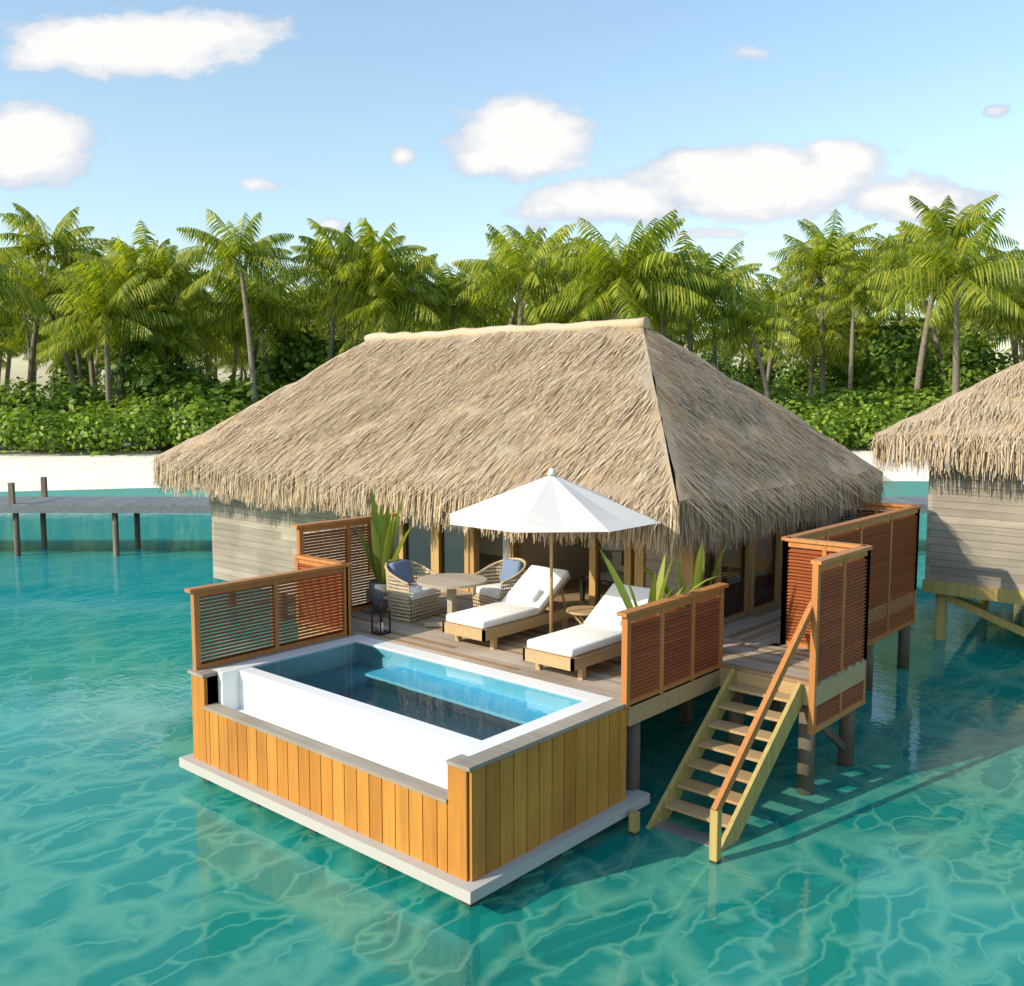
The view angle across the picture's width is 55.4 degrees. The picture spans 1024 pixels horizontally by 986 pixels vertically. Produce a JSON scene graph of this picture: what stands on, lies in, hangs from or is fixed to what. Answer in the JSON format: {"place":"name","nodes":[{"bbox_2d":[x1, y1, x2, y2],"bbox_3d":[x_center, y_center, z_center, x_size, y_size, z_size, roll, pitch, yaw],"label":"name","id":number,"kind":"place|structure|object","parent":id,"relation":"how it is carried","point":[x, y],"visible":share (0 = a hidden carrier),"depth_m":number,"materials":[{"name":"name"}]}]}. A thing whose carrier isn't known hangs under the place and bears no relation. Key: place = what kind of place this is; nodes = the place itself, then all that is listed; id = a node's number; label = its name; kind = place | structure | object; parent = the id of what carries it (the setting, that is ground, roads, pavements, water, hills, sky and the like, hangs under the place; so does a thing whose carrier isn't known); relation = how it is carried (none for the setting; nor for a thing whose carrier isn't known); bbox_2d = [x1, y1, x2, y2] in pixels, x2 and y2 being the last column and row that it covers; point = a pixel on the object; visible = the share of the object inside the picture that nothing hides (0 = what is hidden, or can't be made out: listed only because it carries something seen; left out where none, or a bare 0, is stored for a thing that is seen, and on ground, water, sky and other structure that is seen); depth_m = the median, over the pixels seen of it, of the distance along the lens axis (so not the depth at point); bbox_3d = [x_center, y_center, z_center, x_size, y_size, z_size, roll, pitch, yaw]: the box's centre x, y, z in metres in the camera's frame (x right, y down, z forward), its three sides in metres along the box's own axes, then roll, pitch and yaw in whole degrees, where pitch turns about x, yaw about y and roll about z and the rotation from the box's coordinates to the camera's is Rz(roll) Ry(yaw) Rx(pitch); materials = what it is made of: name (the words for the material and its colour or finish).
{"place":"outdoors","nodes":[
{"label":"outdoors","id":0,"kind":"place"},
{"bbox_2d":[36,383,148,415],"bbox_3d":[-25.966,-4.943,60.921,7.502,3.866,5.593,-3,6,-24],"label":"bush","id":1,"kind":"object","parent":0,"point":[64,393],"visible":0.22,"depth_m":59.52,"materials":[{"name":"green plant"}]},
{"bbox_2d":[104,393,168,446],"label":"bush","id":2,"kind":"object","parent":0,"point":[135,403],"visible":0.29,"depth_m":56.89,"materials":[{"name":"green plant"}]},
{"bbox_2d":[93,281,189,441],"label":"palm","id":3,"kind":"object","parent":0,"point":[151,306],"depth_m":59.85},
{"bbox_2d":[96,293,217,448],"bbox_3d":[-22.056,-7.851,61.787,7.796,10.177,8.226,2,6,23],"label":"palm","id":4,"kind":"object","parent":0,"point":[181,332],"depth_m":60.77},
{"bbox_2d":[167,368,245,412],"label":"bush","id":5,"kind":"object","parent":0,"point":[199,381],"visible":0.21,"depth_m":60.48,"materials":[{"name":"green plant"}]},
{"bbox_2d":[209,338,262,381],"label":"palm","id":6,"kind":"object","parent":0,"point":[231,354],"depth_m":97.41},
{"bbox_2d":[276,218,395,358],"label":"palm","id":7,"kind":"object","parent":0,"point":[317,250],"depth_m":62.08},
{"bbox_2d":[313,218,440,331],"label":"palm","id":8,"kind":"object","parent":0,"point":[347,245],"depth_m":61.01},
{"bbox_2d":[353,487,411,583],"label":"potted plant leaves","id":9,"kind":"object","parent":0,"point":[383,533],"visible":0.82,"depth_m":15.25,"materials":[{"name":"green plant"}]},
{"bbox_2d":[0,440,928,491],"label":"beach","id":10,"kind":"structure","parent":0,"point":[59,470],"depth_m":50.41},
{"bbox_2d":[0,249,56,326],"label":"palm","id":11,"kind":"object","parent":10,"relation":"on","point":[9,255],"visible":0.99,"depth_m":61.48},
{"bbox_2d":[0,315,57,377],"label":"palm","id":12,"kind":"object","parent":10,"relation":"on","point":[20,342],"depth_m":91.05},
{"bbox_2d":[0,376,68,443],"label":"bush","id":13,"kind":"object","parent":10,"relation":"on","point":[30,397],"visible":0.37,"depth_m":57.77,"materials":[{"name":"green plant"}]},
{"bbox_2d":[0,404,70,453],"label":"bush","id":14,"kind":"object","parent":10,"relation":"on","point":[6,432],"visible":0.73,"depth_m":54.24,"materials":[{"name":"green plant"}]},
{"bbox_2d":[0,253,96,389],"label":"palm","id":15,"kind":"object","parent":10,"relation":"on","point":[38,286],"depth_m":66.76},
{"bbox_2d":[25,410,87,453],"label":"bush","id":16,"kind":"object","parent":10,"relation":"on","point":[54,437],"visible":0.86,"depth_m":53.88,"materials":[{"name":"green plant"}]},
{"bbox_2d":[0,203,115,391],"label":"palm","id":17,"kind":"object","parent":10,"relation":"on","point":[33,242],"depth_m":71.26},
{"bbox_2d":[25,314,111,378],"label":"palm","id":18,"kind":"object","parent":10,"relation":"on","point":[42,347],"depth_m":84.37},
{"bbox_2d":[43,351,99,403],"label":"bush","id":19,"kind":"object","parent":10,"relation":"on","point":[63,375],"visible":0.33,"depth_m":84.97,"materials":[{"name":"green plant"}]},
{"bbox_2d":[62,406,140,456],"bbox_3d":[-23.058,-3.498,54.812,4.194,2.810,4.911,-2,6,-21],"label":"bush","id":20,"kind":"object","parent":10,"relation":"on","point":[100,428],"visible":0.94,"depth_m":53.82,"materials":[{"name":"green plant"}]},
{"bbox_2d":[38,257,181,449],"bbox_3d":[-24.256,-8.030,58.405,8.573,11.191,9.046,2,6,23],"label":"palm","id":21,"kind":"object","parent":10,"relation":"on","point":[90,303],"depth_m":57.43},
{"bbox_2d":[51,234,198,449],"bbox_3d":[-24.264,-9.448,61.986,9.449,13.326,8.394,-2,6,-17],"label":"palm","id":22,"kind":"object","parent":10,"relation":"on","point":[116,280],"depth_m":60.26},
{"bbox_2d":[87,219,198,442],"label":"palm","id":23,"kind":"object","parent":10,"relation":"on","point":[131,253],"depth_m":68.05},
{"bbox_2d":[95,329,197,447],"bbox_3d":[-23.390,-6.761,62.046,6.587,8.150,7.702,0,6,0],"label":"bush","id":24,"kind":"object","parent":10,"relation":"on","point":[146,381],"visible":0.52,"depth_m":60.50,"materials":[{"name":"green plant"}]},
{"bbox_2d":[106,405,189,452],"bbox_3d":[-20.475,-3.585,55.114,3.790,2.789,4.958,4,7,35],"label":"bush","id":25,"kind":"object","parent":10,"relation":"on","point":[163,423],"visible":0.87,"depth_m":54.68,"materials":[{"name":"green plant"}]},
{"bbox_2d":[101,239,222,386],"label":"palm","id":26,"kind":"object","parent":10,"relation":"on","point":[174,270],"depth_m":61.10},
{"bbox_2d":[143,384,228,435],"bbox_3d":[-20.079,-4.698,59.893,5.993,4.016,7.018,0,6,3],"label":"bush","id":27,"kind":"object","parent":10,"relation":"on","point":[178,404],"visible":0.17,"depth_m":58.34,"materials":[{"name":"green plant"}]},
{"bbox_2d":[168,404,229,445],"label":"bush","id":28,"kind":"object","parent":10,"relation":"on","point":[191,420],"visible":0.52,"depth_m":54.43,"materials":[{"name":"green plant"}]},
{"bbox_2d":[159,399,239,441],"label":"bush","id":29,"kind":"object","parent":10,"relation":"on","point":[196,404],"visible":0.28,"depth_m":55.99,"materials":[{"name":"green plant"}]},
{"bbox_2d":[147,280,267,380],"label":"palm","id":30,"kind":"object","parent":10,"relation":"on","point":[216,342],"depth_m":68.76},
{"bbox_2d":[177,381,253,416],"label":"bush","id":31,"kind":"object","parent":10,"relation":"on","point":[234,403],"visible":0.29,"depth_m":59.23,"materials":[{"name":"green plant"}]},
{"bbox_2d":[173,208,312,401],"bbox_3d":[-16.587,-9.852,60.215,7.842,14.395,8.062,3,6,24],"label":"palm","id":32,"kind":"object","parent":10,"relation":"on","point":[255,253],"depth_m":59.28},
{"bbox_2d":[186,267,327,391],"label":"palm","id":33,"kind":"object","parent":10,"relation":"on","point":[259,300],"depth_m":63.94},
{"bbox_2d":[248,320,326,396],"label":"bush","id":34,"kind":"object","parent":10,"relation":"on","point":[283,371],"visible":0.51,"depth_m":65.33,"materials":[{"name":"green plant"}]},
{"bbox_2d":[288,336,364,382],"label":"bush","id":35,"kind":"object","parent":10,"relation":"on","point":[322,357],"visible":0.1,"depth_m":65.18,"materials":[{"name":"green plant"}]},
{"bbox_2d":[286,271,403,354],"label":"palm","id":36,"kind":"object","parent":10,"relation":"on","point":[316,309],"depth_m":67.95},
{"bbox_2d":[312,247,462,353],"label":"palm","id":37,"kind":"object","parent":10,"relation":"on","point":[373,306],"depth_m":61.55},
{"bbox_2d":[383,255,514,332],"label":"palm","id":38,"kind":"object","parent":10,"relation":"on","point":[445,309],"depth_m":64.05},
{"bbox_2d":[617,229,767,349],"bbox_3d":[11.691,-9.961,64.296,10.391,13.888,11.339,2,6,17],"label":"palm","id":39,"kind":"object","parent":10,"relation":"on","point":[715,309],"depth_m":61.94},
{"bbox_2d":[686,240,762,368],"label":"palm","id":40,"kind":"object","parent":10,"relation":"on","point":[731,262],"depth_m":65.60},
{"bbox_2d":[689,287,800,398],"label":"palm","id":41,"kind":"object","parent":10,"relation":"on","point":[744,313],"depth_m":61.38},
{"bbox_2d":[737,344,793,391],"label":"bush","id":42,"kind":"object","parent":10,"relation":"on","point":[756,374],"visible":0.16,"depth_m":92.19,"materials":[{"name":"green plant"}]},
{"bbox_2d":[741,273,817,382],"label":"palm","id":43,"kind":"object","parent":10,"relation":"on","point":[770,293],"depth_m":76.06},
{"bbox_2d":[740,268,848,356],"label":"palm","id":44,"kind":"object","parent":10,"relation":"on","point":[772,282],"depth_m":88.51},
{"bbox_2d":[771,357,825,398],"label":"bush","id":45,"kind":"object","parent":10,"relation":"on","point":[794,380],"visible":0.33,"depth_m":81.61,"materials":[{"name":"green plant"}]},
{"bbox_2d":[761,296,868,402],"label":"palm","id":46,"kind":"object","parent":10,"relation":"on","point":[806,329],"depth_m":73.47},
{"bbox_2d":[767,228,870,398],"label":"palm","id":47,"kind":"object","parent":10,"relation":"on","point":[806,255],"depth_m":71.47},
{"bbox_2d":[796,404,856,446],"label":"bush","id":48,"kind":"object","parent":10,"relation":"on","point":[818,424],"visible":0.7,"depth_m":57.82,"materials":[{"name":"green plant"}]},
{"bbox_2d":[790,389,866,439],"bbox_3d":[20.443,-4.885,63.208,5.100,3.753,6.672,5,7,39],"label":"bush","id":49,"kind":"object","parent":10,"relation":"on","point":[832,401],"visible":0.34,"depth_m":62.13,"materials":[{"name":"green plant"}]},
{"bbox_2d":[769,209,895,385],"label":"palm","id":50,"kind":"object","parent":10,"relation":"on","point":[815,235],"depth_m":80.00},
{"bbox_2d":[813,349,865,398],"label":"bush","id":51,"kind":"object","parent":10,"relation":"on","point":[842,376],"visible":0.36,"depth_m":77.51,"materials":[{"name":"green plant"}]},
{"bbox_2d":[803,257,896,444],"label":"palm","id":52,"kind":"object","parent":10,"relation":"on","point":[846,289],"depth_m":66.00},
{"bbox_2d":[834,400,907,449],"bbox_3d":[21.372,-4.083,58.555,3.154,2.930,4.556,-5,8,-41],"label":"bush","id":53,"kind":"object","parent":10,"relation":"on","point":[864,421],"visible":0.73,"depth_m":58.03,"materials":[{"name":"green plant"}]},
{"bbox_2d":[846,310,940,396],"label":"bush","id":54,"kind":"object","parent":10,"relation":"on","point":[898,368],"visible":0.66,"depth_m":72.18,"materials":[{"name":"green plant"}]},
{"bbox_2d":[873,386,950,419],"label":"bush","id":55,"kind":"object","parent":10,"relation":"on","point":[915,402],"visible":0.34,"depth_m":61.23,"materials":[{"name":"green plant"}]},
{"bbox_2d":[857,243,990,392],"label":"palm","id":56,"kind":"object","parent":10,"relation":"on","point":[898,264],"depth_m":73.90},
{"bbox_2d":[865,207,1023,394],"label":"palm","id":57,"kind":"object","parent":10,"relation":"on","point":[977,273],"depth_m":57.62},
{"bbox_2d":[879,193,1020,396],"bbox_3d":[28.414,-11.257,64.121,7.426,16.411,7.622,-3,7,-29],"label":"palm","id":58,"kind":"object","parent":10,"relation":"on","point":[964,224],"depth_m":63.47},
{"bbox_2d":[929,320,994,396],"bbox_3d":[30.485,-7.302,65.575,4.363,8.483,5.858,6,8,45],"label":"bush","id":59,"kind":"object","parent":10,"relation":"on","point":[976,374],"visible":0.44,"depth_m":64.30,"materials":[{"name":"green plant"}]},
{"bbox_2d":[952,259,1023,352],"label":"palm","id":60,"kind":"object","parent":10,"relation":"on","point":[1011,320],"visible":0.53,"depth_m":65.07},
{"bbox_2d":[0,481,928,496],"bbox_3d":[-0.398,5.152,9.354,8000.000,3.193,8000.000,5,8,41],"label":"seabed sand","id":61,"kind":"structure","parent":0,"point":[914,488],"depth_m":46.15,"materials":[{"name":"teal"}]},
{"bbox_2d":[8,477,212,555],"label":"pier posts","id":62,"kind":"object","parent":61,"relation":"on","point":[44,493],"visible":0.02,"depth_m":29.51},
{"bbox_2d":[0,497,927,512],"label":"jetty boards","id":63,"kind":"object","parent":62,"relation":"on","point":[110,505],"visible":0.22,"depth_m":29.18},
{"bbox_2d":[202,778,628,906],"bbox_3d":[-1.271,4.671,11.963,4.700,2.040,2.720,5,8,41],"label":"pool piles submerged","id":64,"kind":"object","parent":61,"relation":"on","point":[385,865],"visible":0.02,"depth_m":10.27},
{"bbox_2d":[191,674,626,881],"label":"pool wood cladding","id":65,"kind":"structure","parent":64,"relation":"on","point":[518,804],"depth_m":10.11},
{"bbox_2d":[187,633,624,803],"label":"pool caps","id":66,"kind":"object","parent":65,"relation":"on","point":[473,762],"visible":0.93,"depth_m":10.24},
{"bbox_2d":[179,753,649,904],"bbox_3d":[-1.314,3.462,11.791,5.100,0.120,2.990,5,8,41],"label":"pool base ledge","id":67,"kind":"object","parent":64,"relation":"on","point":[469,892],"depth_m":10.15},
{"bbox_2d":[207,635,612,788],"bbox_3d":[-1.361,2.836,11.674,4.784,1.110,2.532,5,8,41],"label":"pool shell","id":68,"kind":"object","parent":67,"relation":"on","point":[421,750],"visible":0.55,"depth_m":11.12},
{"bbox_2d":[253,642,583,739],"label":"pool water","id":69,"kind":"structure","parent":68,"relation":"in","point":[470,703],"depth_m":11.53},
{"bbox_2d":[227,603,908,810],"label":"submerged deck piles","id":70,"kind":"object","parent":61,"relation":"on","point":[784,747],"visible":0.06,"depth_m":12.89,"materials":[{"name":"teal"}]},
{"bbox_2d":[227,592,910,791],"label":"support posts","id":71,"kind":"object","parent":70,"relation":"on","point":[843,741],"visible":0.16,"depth_m":12.47,"materials":[{"name":"brown wood"}]},
{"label":"deck","id":72,"kind":"structure","parent":71,"relation":"on","visible":0},
{"bbox_2d":[383,559,440,622],"bbox_3d":[-1.591,1.490,15.200,0.724,0.860,0.830,5,8,41],"label":"wicker chair","id":73,"kind":"object","parent":72,"relation":"on","point":[396,604],"visible":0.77,"depth_m":14.95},
{"bbox_2d":[416,573,486,626],"bbox_3d":[-0.893,1.628,14.448,1.040,0.705,1.034,5,8,41],"label":"round table","id":74,"kind":"object","parent":72,"relation":"on","point":[451,583],"visible":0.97,"depth_m":14.40,"materials":[{"name":"beige wood"}]},
{"bbox_2d":[472,558,526,607],"bbox_3d":[-0.170,1.481,15.288,0.851,0.860,0.754,5,8,41],"label":"wicker armchair","id":75,"kind":"object","parent":72,"relation":"on","point":[478,598],"visible":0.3,"depth_m":15.29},
{"bbox_2d":[442,576,578,649],"bbox_3d":[0.016,1.655,14.013,0.780,0.770,2.080,5,8,41],"label":"lounger frame","id":76,"kind":"object","parent":72,"relation":"on","point":[491,634],"visible":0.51,"depth_m":13.49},
{"bbox_2d":[446,565,569,628],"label":"lounger cushions","id":77,"kind":"object","parent":76,"relation":"on","point":[527,595],"visible":0.99,"depth_m":14.00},
{"bbox_2d":[213,479,814,617],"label":"villa walls","id":78,"kind":"structure","parent":72,"relation":"on","point":[252,540],"depth_m":21.05,"materials":[{"name":"grey wood"}]},
{"bbox_2d":[153,317,882,522],"bbox_3d":[-0.507,-1.860,20.052,13.706,3.129,7.363,5,8,41],"label":"roof thatch","id":79,"kind":"object","parent":78,"relation":"on","point":[633,325],"visible":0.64,"depth_m":16.96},
{"bbox_2d":[137,326,905,562],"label":"roof thatch strands","id":80,"kind":"object","parent":78,"relation":"on","point":[686,525],"visible":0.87,"depth_m":16.87},
{"bbox_2d":[364,506,823,620],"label":"door frames","id":81,"kind":"structure","parent":78,"relation":"in","point":[634,573],"depth_m":15.40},
{"bbox_2d":[184,501,921,734],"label":"screen frames","id":82,"kind":"structure","parent":72,"relation":"on","point":[844,554],"depth_m":12.69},
{"bbox_2d":[199,508,917,726],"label":"screen louvres","id":83,"kind":"object","parent":82,"relation":"in","point":[319,598],"visible":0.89,"depth_m":12.82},
{"bbox_2d":[394,541,769,614],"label":"villa interior floor","id":84,"kind":"structure","parent":72,"relation":"on","point":[453,558],"depth_m":19.72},
{"bbox_2d":[523,618,642,679],"bbox_3d":[1.114,1.797,12.603,0.780,0.770,2.080,5,8,41],"label":"lounger frame","id":85,"kind":"object","parent":72,"relation":"on","point":[579,663],"visible":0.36,"depth_m":11.87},
{"bbox_2d":[527,583,649,657],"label":"lounger cushions","id":86,"kind":"object","parent":85,"relation":"on","point":[600,627],"visible":0.69,"depth_m":12.42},
{"bbox_2d":[723,594,901,646],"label":"walkway boards","id":87,"kind":"object","parent":72,"relation":"on","point":[762,626],"visible":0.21,"depth_m":14.53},
{"bbox_3d":[2.388,1.907,12.854,0.360,0.500,0.355,5,8,41],"label":"plant pot","id":88,"kind":"object","parent":72,"relation":"on","visible":0},
{"bbox_2d":[599,548,715,620],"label":"plant leaves","id":89,"kind":"object","parent":88,"relation":"in","point":[656,591],"visible":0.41,"depth_m":11.98,"materials":[{"name":"green plant"}]},
{"bbox_2d":[638,540,728,606],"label":"plant leaves","id":90,"kind":"object","parent":88,"relation":"in","point":[699,567],"visible":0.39,"depth_m":12.72,"materials":[{"name":"green plant"}]},
{"bbox_2d":[646,669,802,851],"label":"stair stringers","id":91,"kind":"object","parent":61,"relation":"on","point":[755,785],"visible":0.64,"depth_m":11.32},
{"bbox_2d":[654,820,709,845],"bbox_3d":[1.679,4.199,10.538,0.820,0.747,1.184,5,8,41],"label":"stair landing","id":92,"kind":"object","parent":91,"relation":"attached to","point":[685,832],"visible":0.13,"depth_m":10.91,"materials":[{"name":"silver metal"}]},
{"bbox_2d":[665,682,790,827],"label":"stair treads","id":93,"kind":"object","parent":91,"relation":"on","point":[692,809],"visible":0.78,"depth_m":11.44,"materials":[{"name":"brown wood"}]},
{"bbox_2d":[934,594,1023,639],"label":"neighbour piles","id":94,"kind":"object","parent":61,"relation":"on","point":[980,608],"visible":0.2,"depth_m":19.35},
{"bbox_2d":[922,579,1023,604],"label":"support beam","id":95,"kind":"structure","parent":94,"relation":"on","point":[977,592],"depth_m":18.80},
{"bbox_2d":[929,451,1023,590],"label":"neighbour walls","id":96,"kind":"structure","parent":94,"relation":"on","point":[977,532],"depth_m":18.73,"materials":[{"name":"grey wood"}]},
{"bbox_2d":[861,363,1023,484],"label":"roof thatch strands","id":97,"kind":"object","parent":96,"relation":"on","point":[922,455],"visible":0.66,"depth_m":18.34},
{"bbox_2d":[874,361,1023,453],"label":"thatched roof","id":98,"kind":"structure","parent":96,"relation":"on","point":[981,427],"depth_m":18.51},
{"bbox_2d":[0,396,1023,985],"bbox_3d":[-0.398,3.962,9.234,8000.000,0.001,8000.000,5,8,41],"label":"lagoon water","id":99,"kind":"structure","parent":0,"point":[132,852],"depth_m":10.42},
{"bbox_2d":[0,0,1023,395],"label":"sky","id":100,"kind":"structure","parent":0,"point":[437,120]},
{"bbox_2d":[455,227,578,324],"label":"palm","id":101,"kind":"object","parent":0,"point":[521,245],"depth_m":72.19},
{"bbox_2d":[452,221,593,327],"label":"palm","id":102,"kind":"object","parent":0,"point":[535,278],"depth_m":61.64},
{"bbox_2d":[450,468,659,532],"bbox_3d":[0.541,0.004,13.290,2.772,0.680,2.772,5,8,41],"label":"umbrella canopy","id":103,"kind":"object","parent":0,"point":[551,502],"visible":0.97,"depth_m":12.61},
{"bbox_2d":[392,451,771,598],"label":"villa interior walls","id":104,"kind":"structure","parent":0,"point":[573,559],"depth_m":18.32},
{"bbox_2d":[351,590,863,699],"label":"deck boards","id":105,"kind":"object","parent":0,"point":[603,678],"visible":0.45,"depth_m":13.06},
{"bbox_2d":[298,592,913,726],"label":"deck fascia","id":106,"kind":"structure","parent":105,"relation":"attached to","point":[824,692],"depth_m":12.01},
{"bbox_2d":[526,209,716,324],"bbox_3d":[6.622,-9.615,59.525,11.482,14.126,10.104,0,6,0],"label":"palm","id":107,"kind":"object","parent":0,"point":[635,267],"depth_m":57.50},
{"bbox_2d":[545,216,714,330],"bbox_3d":[6.754,-9.858,60.682,11.611,14.365,11.004,5,8,41],"label":"palm","id":108,"kind":"object","parent":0,"point":[577,249],"depth_m":58.93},
{"bbox_2d":[503,512,810,614],"bbox_3d":[2.733,0.733,15.919,2.337,2.180,5.533,38,39,81],"label":"door glass","id":109,"kind":"object","parent":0,"point":[729,568],"visible":0.15,"depth_m":15.92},
{"bbox_2d":[611,240,724,336],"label":"palm","id":110,"kind":"object","parent":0,"point":[700,269],"depth_m":60.33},
{"bbox_2d":[629,809,721,861],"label":"posts","id":111,"kind":"object","parent":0,"point":[714,836],"visible":1,"depth_m":10.16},
{"bbox_2d":[699,327,781,378],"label":"palm","id":112,"kind":"object","parent":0,"point":[750,353],"depth_m":91.23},
{"bbox_2d":[711,601,812,810],"bbox_3d":[2.849,2.321,10.880,0.060,1.903,2.308,5,8,41],"label":"stair handrail","id":113,"kind":"object","parent":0,"point":[745,746],"visible":1,"depth_m":10.77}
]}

